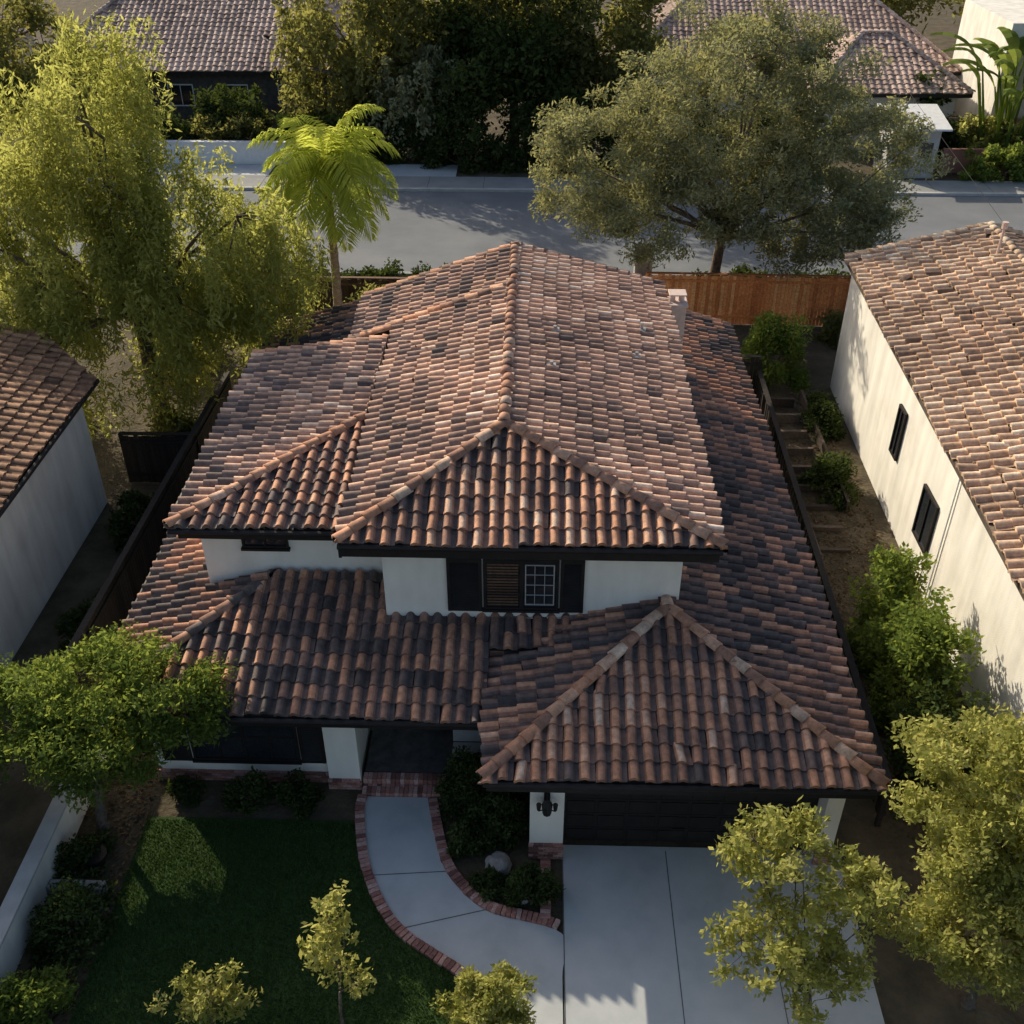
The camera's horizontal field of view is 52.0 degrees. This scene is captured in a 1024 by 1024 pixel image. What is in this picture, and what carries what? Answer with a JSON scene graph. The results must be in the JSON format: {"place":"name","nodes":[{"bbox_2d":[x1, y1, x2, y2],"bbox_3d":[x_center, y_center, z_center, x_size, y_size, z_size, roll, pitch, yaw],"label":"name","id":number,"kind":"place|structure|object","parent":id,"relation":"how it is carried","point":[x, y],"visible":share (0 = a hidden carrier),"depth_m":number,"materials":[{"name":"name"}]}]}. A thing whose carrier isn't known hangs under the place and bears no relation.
{"place":"outdoors","nodes":[
{"label":"outdoors","id":0,"kind":"place"},
{"bbox_2d":[0,407,107,668],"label":"walls","id":1,"kind":"structure","parent":0,"point":[51,514],"depth_m":27.85,"materials":[{"name":"white paint"}]},
{"bbox_2d":[0,323,95,509],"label":"roof","id":2,"kind":"structure","parent":1,"relation":"on","point":[54,381],"depth_m":28.56,"materials":[{"name":"brown tile"}]},
{"bbox_2d":[0,379,99,517],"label":"gutter","id":3,"kind":"object","parent":2,"relation":"attached to","point":[38,460],"visible":1,"depth_m":26.73,"materials":[{"name":"metal"}]},
{"bbox_2d":[101,74,341,121],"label":"walls","id":4,"kind":"structure","parent":0,"point":[183,85],"depth_m":66.29,"materials":[{"name":"stone"}]},
{"bbox_2d":[38,0,337,71],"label":"roof front","id":5,"kind":"structure","parent":4,"relation":"on","point":[177,60],"depth_m":66.75,"materials":[{"name":"tile"}]},
{"bbox_2d":[68,816,493,1023],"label":"lawn","id":6,"kind":"structure","parent":0,"point":[271,995],"depth_m":19.92,"materials":[{"name":"green plant"}]},
{"bbox_2d":[144,958,263,1023],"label":"sapling","id":7,"kind":"object","parent":6,"relation":"on","point":[204,996],"visible":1,"depth_m":17.66,"materials":[{"name":"green plant"}]},
{"bbox_2d":[297,879,376,1023],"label":"sapling","id":8,"kind":"object","parent":6,"relation":"on","point":[325,931],"visible":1,"depth_m":16.91,"materials":[{"name":"green plant"}]},
{"bbox_2d":[148,164,457,176],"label":"sidewalk","id":9,"kind":"structure","parent":0,"point":[394,169],"depth_m":58.80,"materials":[{"name":"concrete"}]},
{"bbox_2d":[365,796,563,1023],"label":"garden path","id":10,"kind":"structure","parent":0,"point":[428,901],"depth_m":20.25,"materials":[{"name":"concrete"}]},
{"bbox_2d":[0,0,1023,1023],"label":"ground","id":11,"kind":"structure","parent":0,"point":[909,990],"depth_m":22.81,"materials":[{"name":"brown soil"}]},
{"bbox_2d":[0,961,79,1023],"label":"shrub","id":12,"kind":"object","parent":11,"relation":"on","point":[20,998],"visible":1,"depth_m":18.30,"materials":[{"name":"green plant"}]},
{"bbox_2d":[0,725,106,986],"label":"garden wall","id":13,"kind":"structure","parent":11,"relation":"on","point":[27,892],"depth_m":20.07,"materials":[{"name":"white paint"}]},
{"bbox_2d":[0,0,115,135],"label":"background tree","id":14,"kind":"object","parent":11,"relation":"on","point":[28,12],"visible":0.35,"depth_m":58.02,"materials":[{"name":"green plant"}]},
{"bbox_2d":[19,36,123,158],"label":"background tree","id":15,"kind":"object","parent":11,"relation":"on","point":[32,72],"visible":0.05,"depth_m":57.61,"materials":[{"name":"green plant"}]},
{"bbox_2d":[24,870,120,976],"bbox_3d":[-8.294,7.452,19.649,1.650,1.517,2.190,1,35,1],"label":"shrub","id":16,"kind":"object","parent":11,"relation":"on","point":[50,938],"visible":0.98,"depth_m":19.46,"materials":[{"name":"green plant"}]},
{"bbox_2d":[46,588,99,670],"bbox_3d":[-10.881,2.916,26.533,1.455,1.197,3.203,1,35,1],"label":"shrub","id":17,"kind":"object","parent":11,"relation":"on","point":[72,625],"visible":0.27,"depth_m":26.24,"materials":[{"name":"green plant"}]},
{"bbox_2d":[53,828,117,879],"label":"shrub","id":18,"kind":"object","parent":11,"relation":"on","point":[78,848],"visible":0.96,"depth_m":20.93,"materials":[{"name":"green plant"}]},
{"bbox_2d":[0,619,239,832],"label":"citrus tree","id":19,"kind":"object","parent":11,"relation":"on","point":[48,732],"visible":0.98,"depth_m":20.19,"materials":[{"name":"green plant"}]},
{"bbox_2d":[103,487,154,551],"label":"shrub","id":20,"kind":"object","parent":11,"relation":"on","point":[136,504],"visible":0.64,"depth_m":29.97,"materials":[{"name":"green plant"}]},
{"bbox_2d":[55,371,231,696],"bbox_3d":[-9.751,0.177,29.555,0.182,1.890,14.458,1,35,2],"label":"wooden fence","id":21,"kind":"object","parent":11,"relation":"on","point":[119,591],"visible":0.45,"depth_m":27.95,"materials":[{"name":"brown wood"}]},
{"bbox_2d":[118,431,199,481],"bbox_3d":[-10.737,-1.653,32.265,2.418,1.790,0.182,1,35,1],"label":"wooden fence","id":22,"kind":"object","parent":11,"relation":"on","point":[162,444],"visible":0.7,"depth_m":32.11,"materials":[{"name":"brown wood"}]},
{"bbox_2d":[128,103,200,139],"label":"hedge","id":23,"kind":"object","parent":11,"relation":"on","point":[184,128],"visible":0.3,"depth_m":60.14,"materials":[{"name":"green plant"}]},
{"bbox_2d":[142,407,198,460],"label":"shrub","id":24,"kind":"object","parent":11,"relation":"on","point":[167,427],"visible":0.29,"depth_m":33.09,"materials":[{"name":"green plant"}]},
{"bbox_2d":[0,5,342,440],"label":"pepper tree","id":25,"kind":"object","parent":11,"relation":"on","point":[125,269],"visible":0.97,"depth_m":30.90,"materials":[{"name":"green plant"}]},
{"bbox_2d":[164,774,205,808],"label":"shrub","id":26,"kind":"object","parent":11,"relation":"on","point":[186,790],"visible":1,"depth_m":22.38,"materials":[{"name":"green plant"}]},
{"bbox_2d":[115,140,306,164],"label":"garden wall","id":27,"kind":"structure","parent":11,"relation":"on","point":[243,154],"depth_m":59.42,"materials":[{"name":"white paint"}]},
{"bbox_2d":[187,83,274,140],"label":"background tree","id":28,"kind":"object","parent":11,"relation":"on","point":[214,102],"visible":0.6,"depth_m":60.62,"materials":[{"name":"green plant"}]},
{"bbox_2d":[188,110,276,140],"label":"hedge","id":29,"kind":"object","parent":11,"relation":"on","point":[238,123],"visible":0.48,"depth_m":59.85,"materials":[{"name":"green plant"}]},
{"bbox_2d":[219,765,275,816],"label":"shrub","id":30,"kind":"object","parent":11,"relation":"on","point":[258,785],"visible":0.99,"depth_m":22.14,"materials":[{"name":"green plant"}]},
{"bbox_2d":[170,274,407,314],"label":"wooden fence","id":31,"kind":"object","parent":11,"relation":"on","point":[351,281],"visible":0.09,"depth_m":42.19,"materials":[{"name":"brown wood"}]},
{"bbox_2d":[272,767,325,820],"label":"shrub","id":32,"kind":"object","parent":11,"relation":"on","point":[307,796],"visible":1,"depth_m":22.14,"materials":[{"name":"green plant"}]},
{"bbox_2d":[247,104,399,305],"bbox_3d":[-6.353,-9.529,37.044,5.143,9.357,4.927,1,35,1],"label":"palm tree","id":33,"kind":"object","parent":11,"relation":"on","point":[323,174],"visible":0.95,"depth_m":34.94,"materials":[{"name":"green plant"}]},
{"bbox_2d":[266,0,449,136],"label":"background tree","id":34,"kind":"object","parent":11,"relation":"on","point":[349,72],"visible":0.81,"depth_m":58.02,"materials":[{"name":"green plant"}]},
{"bbox_2d":[359,110,438,165],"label":"hedge","id":35,"kind":"object","parent":11,"relation":"on","point":[410,126],"visible":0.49,"depth_m":59.22,"materials":[{"name":"green plant"}]},
{"bbox_2d":[355,794,465,976],"bbox_3d":[-1.530,8.102,19.741,1.102,0.121,7.822,-19,39,-25],"label":"brick edging","id":36,"kind":"object","parent":11,"relation":"on","point":[405,935],"visible":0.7,"depth_m":20.30,"materials":[{"name":"brown brick"}]},
{"bbox_2d":[363,37,462,163],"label":"background tree","id":37,"kind":"object","parent":11,"relation":"on","point":[402,99],"visible":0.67,"depth_m":57.98,"materials":[{"name":"green plant"}]},
{"bbox_2d":[341,0,522,121],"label":"background tree","id":38,"kind":"object","parent":11,"relation":"on","point":[415,8],"visible":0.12,"depth_m":58.09,"materials":[{"name":"green plant"}]},
{"bbox_2d":[433,745,488,826],"bbox_3d":[-0.925,5.685,22.113,1.505,1.519,1.549,1,35,1],"label":"shrub","id":39,"kind":"object","parent":11,"relation":"on","point":[465,763],"visible":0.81,"depth_m":21.98,"materials":[{"name":"green plant"}]},
{"bbox_2d":[420,94,509,175],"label":"hedge","id":40,"kind":"object","parent":11,"relation":"on","point":[453,138],"visible":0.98,"depth_m":58.07,"materials":[{"name":"green plant"}]},
{"bbox_2d":[446,820,484,860],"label":"shrub","id":41,"kind":"object","parent":11,"relation":"on","point":[460,844],"visible":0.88,"depth_m":21.22,"materials":[{"name":"green plant"}]},
{"bbox_2d":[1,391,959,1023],"bbox_3d":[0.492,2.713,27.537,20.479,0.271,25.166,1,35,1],"label":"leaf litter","id":42,"kind":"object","parent":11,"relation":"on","point":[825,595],"visible":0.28,"depth_m":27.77,"materials":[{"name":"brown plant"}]},
{"bbox_2d":[455,792,510,856],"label":"shrub","id":43,"kind":"object","parent":11,"relation":"on","point":[490,838],"visible":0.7,"depth_m":21.48,"materials":[{"name":"green plant"}]},
{"bbox_2d":[428,960,538,1023],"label":"sapling","id":44,"kind":"object","parent":11,"relation":"on","point":[495,992],"visible":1,"depth_m":17.68,"materials":[{"name":"green plant"}]},
{"bbox_2d":[466,864,507,902],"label":"shrub","id":45,"kind":"object","parent":11,"relation":"on","point":[488,882],"visible":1,"depth_m":20.57,"materials":[{"name":"green plant"}]},
{"bbox_2d":[428,798,559,929],"bbox_3d":[-0.735,7.189,21.051,1.026,0.119,4.050,-26,43,-32],"label":"brick edging","id":46,"kind":"object","parent":11,"relation":"on","point":[459,880],"visible":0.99,"depth_m":20.62,"materials":[{"name":"brown brick"}]},
{"bbox_2d":[157,728,832,864],"bbox_3d":[-0.648,5.875,22.608,14.212,0.493,3.443,1,35,1],"label":"brickwork","id":47,"kind":"object","parent":11,"relation":"on","point":[406,762],"visible":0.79,"depth_m":22.92,"materials":[{"name":"brick"}]},
{"bbox_2d":[463,791,529,854],"bbox_3d":[-0.266,6.290,21.655,1.135,1.078,1.370,-24,42,-30],"label":"shrub","id":48,"kind":"object","parent":11,"relation":"on","point":[503,802],"visible":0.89,"depth_m":21.51,"materials":[{"name":"green plant"}]},
{"bbox_2d":[153,334,845,859],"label":"walls","id":49,"kind":"structure","parent":11,"relation":"on","point":[415,586],"depth_m":21.97,"materials":[{"name":"paint"}]},
{"bbox_2d":[79,532,280,710],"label":"roof","id":50,"kind":"structure","parent":49,"relation":"attached to","point":[168,600],"depth_m":23.22,"materials":[{"name":"tile"}]},
{"bbox_2d":[160,725,326,764],"bbox_3d":[-5.752,4.785,22.233,3.500,1.490,0.107,1,35,1],"label":"front window","id":51,"kind":"structure","parent":49,"relation":"attached to","point":[260,745],"depth_m":22.43,"materials":[{"name":"black glass"}]},
{"bbox_2d":[163,420,364,530],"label":"roof wing front","id":52,"kind":"structure","parent":49,"relation":"on","point":[311,502],"depth_m":22.51,"materials":[{"name":"tile"}]},
{"bbox_2d":[168,337,387,516],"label":"roof wing","id":53,"kind":"structure","parent":49,"relation":"on","point":[279,403],"depth_m":25.44,"materials":[{"name":"brown tile"}]},
{"bbox_2d":[101,568,490,723],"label":"roof","id":54,"kind":"structure","parent":49,"relation":"attached to","point":[450,655],"depth_m":21.62,"materials":[{"name":"tile"}]},
{"bbox_2d":[84,580,262,713],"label":"hip caps","id":55,"kind":"object","parent":54,"relation":"attached to","point":[214,614],"visible":0.59,"depth_m":22.13,"materials":[{"name":"tile"}]},
{"bbox_2d":[259,300,360,348],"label":"roof lower left rear","id":56,"kind":"structure","parent":49,"relation":"on","point":[333,323],"depth_m":34.08,"materials":[{"name":"ceramic"}]},
{"bbox_2d":[348,283,404,335],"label":"roof upper left rear","id":57,"kind":"structure","parent":49,"relation":"on","point":[375,309],"depth_m":29.80,"materials":[{"name":"ceramic"}]},
{"bbox_2d":[331,242,512,541],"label":"roof","id":58,"kind":"structure","parent":49,"relation":"on","point":[379,475],"depth_m":24.58,"materials":[{"name":"tile"}]},
{"bbox_2d":[83,288,887,798],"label":"gutters and fascia","id":59,"kind":"object","parent":49,"relation":"attached to","point":[523,552],"visible":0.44,"depth_m":20.53,"materials":[{"name":"black metal"}]},
{"bbox_2d":[446,558,584,613],"bbox_3d":[0.071,1.536,21.674,2.830,1.360,0.107,1,35,1],"label":"window","id":60,"kind":"structure","parent":49,"relation":"attached to","point":[519,586],"depth_m":21.67,"materials":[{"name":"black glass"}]},
{"bbox_2d":[334,427,727,549],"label":"roof","id":61,"kind":"structure","parent":49,"relation":"on","point":[531,477],"depth_m":20.72,"materials":[{"name":"tile"}]},
{"bbox_2d":[162,241,890,786],"bbox_3d":[-1.645,-0.229,22.943,11.285,4.188,17.838,-13,37,-18],"label":"hip and ridge caps","id":62,"kind":"object","parent":61,"relation":"on","point":[522,739],"visible":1,"depth_m":20.96,"materials":[{"name":"ceramic"}]},
{"bbox_2d":[477,596,661,779],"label":"roof garage","id":63,"kind":"structure","parent":49,"relation":"on","point":[515,706],"depth_m":21.11,"materials":[{"name":"tile"}]},
{"bbox_2d":[489,613,594,649],"bbox_3d":[0.733,2.494,21.928,2.390,0.402,0.861,1,35,1],"label":"roof","id":64,"kind":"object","parent":63,"relation":"on","point":[513,632],"visible":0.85,"depth_m":21.94,"materials":[{"name":"tile"}]},
{"bbox_2d":[509,243,724,536],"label":"roof","id":65,"kind":"structure","parent":49,"relation":"on","point":[540,272],"depth_m":24.64,"materials":[{"name":"ceramic"}]},
{"bbox_2d":[477,608,889,792],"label":"roof","id":66,"kind":"structure","parent":49,"relation":"on","point":[619,741],"depth_m":19.79,"materials":[{"name":"tile"}]},
{"bbox_2d":[563,793,818,843],"bbox_3d":[3.553,5.916,20.987,5.030,2.140,0.090,1,35,1],"label":"garage door","id":67,"kind":"structure","parent":49,"relation":"attached to","point":[639,817],"depth_m":21.14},
{"bbox_2d":[671,309,889,787],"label":"roof","id":68,"kind":"structure","parent":49,"relation":"on","point":[710,349],"depth_m":23.62,"materials":[{"name":"tile"}]},
{"bbox_2d":[252,242,730,352],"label":"rake caps","id":69,"kind":"object","parent":68,"relation":"on","point":[365,335],"visible":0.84,"depth_m":28.42,"materials":[{"name":"ceramic"}]},
{"bbox_2d":[417,0,611,146],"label":"background tree","id":70,"kind":"object","parent":11,"relation":"on","point":[503,53],"visible":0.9,"depth_m":57.11,"materials":[{"name":"green plant"}]},
{"bbox_2d":[498,861,565,911],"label":"shrub","id":71,"kind":"object","parent":11,"relation":"on","point":[523,882],"visible":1,"depth_m":20.21,"materials":[{"name":"green plant"}]},
{"bbox_2d":[490,99,583,175],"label":"hedge","id":72,"kind":"object","parent":11,"relation":"on","point":[513,153],"visible":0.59,"depth_m":57.97,"materials":[{"name":"green plant"}]},
{"bbox_2d":[517,0,673,147],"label":"background tree","id":73,"kind":"object","parent":11,"relation":"on","point":[601,71],"visible":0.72,"depth_m":57.61,"materials":[{"name":"green plant"}]},
{"bbox_2d":[569,94,650,173],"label":"hedge","id":74,"kind":"object","parent":11,"relation":"on","point":[604,142],"visible":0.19,"depth_m":58.09,"materials":[{"name":"green plant"}]},
{"bbox_2d":[527,0,957,285],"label":"olive tree","id":75,"kind":"object","parent":11,"relation":"on","point":[688,170],"visible":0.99,"depth_m":39.60,"materials":[{"name":"green plant"}]},
{"bbox_2d":[646,272,851,325],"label":"wooden fence","id":76,"kind":"object","parent":11,"relation":"on","point":[841,288],"visible":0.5,"depth_m":41.48,"materials":[{"name":"brown wood"}]},
{"bbox_2d":[740,310,814,394],"bbox_3d":[9.431,-5.971,37.776,3.216,2.993,3.156,1,35,1],"label":"shrub","id":77,"kind":"object","parent":11,"relation":"on","point":[775,336],"visible":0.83,"depth_m":37.44,"materials":[{"name":"green plant"}]},
{"bbox_2d":[765,390,851,556],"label":"garden steps","id":78,"kind":"structure","parent":11,"relation":"on","point":[789,417],"depth_m":34.02,"materials":[{"name":"brown wood"}]},
{"bbox_2d":[699,796,925,1023],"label":"ornamental tree","id":79,"kind":"object","parent":11,"relation":"on","point":[806,970],"visible":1,"depth_m":17.26,"materials":[{"name":"green plant"}]},
{"bbox_2d":[797,390,846,442],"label":"shrub","id":80,"kind":"object","parent":11,"relation":"on","point":[822,410],"visible":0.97,"depth_m":34.94,"materials":[{"name":"green plant"}]},
{"bbox_2d":[755,369,894,826],"bbox_3d":[8.139,0.816,29.251,0.182,1.190,18.554,2,35,2],"label":"wooden fence","id":81,"kind":"object","parent":11,"relation":"on","point":[881,801],"visible":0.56,"depth_m":27.73,"materials":[{"name":"brown wood"}]},
{"bbox_2d":[811,307,843,349],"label":"shrub","id":82,"kind":"object","parent":11,"relation":"on","point":[830,332],"visible":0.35,"depth_m":40.60,"materials":[{"name":"green plant"}]},
{"bbox_2d":[796,449,861,511],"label":"shrub","id":83,"kind":"object","parent":11,"relation":"on","point":[829,472],"visible":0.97,"depth_m":31.71,"materials":[{"name":"green plant"}]},
{"bbox_2d":[793,95,955,150],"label":"walls","id":84,"kind":"structure","parent":11,"relation":"on","point":[947,109],"depth_m":60.62,"materials":[{"name":"white paint"}]},
{"bbox_2d":[654,0,961,71],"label":"roof front","id":85,"kind":"structure","parent":84,"relation":"on","point":[858,15],"depth_m":67.52,"materials":[{"name":"tile"}]},
{"bbox_2d":[827,32,973,94],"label":"roof front","id":86,"kind":"structure","parent":84,"relation":"on","point":[902,61],"depth_m":60.56,"materials":[{"name":"tile"}]},
{"bbox_2d":[845,541,945,680],"bbox_3d":[9.212,2.520,25.292,2.027,3.276,3.073,1,35,1],"label":"hedge","id":87,"kind":"object","parent":11,"relation":"on","point":[900,589],"visible":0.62,"depth_m":25.11,"materials":[{"name":"green plant"}]},
{"bbox_2d":[873,104,952,177],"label":"garden shed","id":88,"kind":"structure","parent":11,"relation":"on","point":[940,122],"depth_m":57.16,"materials":[{"name":"stone"}]},
{"bbox_2d":[879,0,964,35],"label":"background tree","id":89,"kind":"object","parent":11,"relation":"on","point":[902,4],"visible":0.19,"depth_m":78.86,"materials":[{"name":"green plant"}]},
{"bbox_2d":[858,586,986,752],"bbox_3d":[9.161,3.524,23.739,2.331,3.379,3.121,1,35,1],"label":"hedge","id":90,"kind":"object","parent":11,"relation":"on","point":[924,644],"visible":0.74,"depth_m":23.07,"materials":[{"name":"green plant"}]},
{"bbox_2d":[884,664,1003,817],"bbox_3d":[9.144,4.963,22.143,2.382,2.784,2.867,1,35,1],"label":"hedge","id":91,"kind":"object","parent":11,"relation":"on","point":[902,760],"visible":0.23,"depth_m":22.15,"materials":[{"name":"green plant"}]},
{"bbox_2d":[881,703,1023,1010],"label":"ornamental tree","id":92,"kind":"object","parent":11,"relation":"on","point":[970,838],"visible":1,"depth_m":17.14,"materials":[{"name":"green plant"}]},
{"bbox_2d":[930,27,1023,147],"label":"banana plant","id":93,"kind":"object","parent":11,"relation":"on","point":[1014,48],"visible":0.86,"depth_m":57.44,"materials":[{"name":"green plant"}]},
{"bbox_2d":[938,117,1023,172],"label":"brick wall","id":94,"kind":"structure","parent":11,"relation":"on","point":[959,153],"depth_m":58.22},
{"bbox_2d":[943,111,1023,148],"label":"hedge","id":95,"kind":"object","parent":11,"relation":"on","point":[988,132],"visible":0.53,"depth_m":58.55,"materials":[{"name":"green plant"}]},
{"bbox_2d":[952,0,1023,117],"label":"stucco house wall","id":96,"kind":"structure","parent":11,"relation":"on","point":[985,19],"depth_m":61.82,"materials":[{"name":"white paint"}]},
{"bbox_2d":[957,136,1023,182],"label":"hedge","id":97,"kind":"object","parent":11,"relation":"on","point":[1012,157],"visible":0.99,"depth_m":56.68,"materials":[{"name":"green plant"}]},
{"bbox_2d":[0,189,1023,274],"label":"street","id":98,"kind":"structure","parent":0,"point":[434,230],"depth_m":51.10,"materials":[{"name":"grey asphalt"}]},
{"bbox_2d":[31,174,1023,196],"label":"pavement","id":99,"kind":"structure","parent":0,"point":[528,184],"depth_m":56.37,"materials":[{"name":"grey concrete"}]},
{"bbox_2d":[498,625,859,787],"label":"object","id":100,"kind":"structure","parent":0,"point":[632,781],"depth_m":19.49,"materials":[{"name":"brown tile"}]},
{"bbox_2d":[562,845,884,1023],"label":"driveway","id":101,"kind":"structure","parent":0,"point":[634,942],"depth_m":19.74,"materials":[{"name":"concrete"}]},
{"bbox_2d":[830,276,1023,805],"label":"walls","id":102,"kind":"structure","parent":0,"point":[871,388],"depth_m":27.50,"materials":[{"name":"white paint"}]},
{"bbox_2d":[888,404,939,553],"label":"windows","id":103,"kind":"structure","parent":102,"relation":"attached to","point":[925,518],"depth_m":28.11,"materials":[{"name":"black glass"}]},
{"bbox_2d":[844,225,1023,600],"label":"roof","id":104,"kind":"structure","parent":102,"relation":"on","point":[987,399],"depth_m":28.91,"materials":[{"name":"brown tile"}]},
{"bbox_2d":[844,221,1023,262],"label":"ridge caps","id":105,"kind":"object","parent":104,"relation":"on","point":[996,227],"visible":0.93,"depth_m":34.57,"materials":[{"name":"beige ceramic"}]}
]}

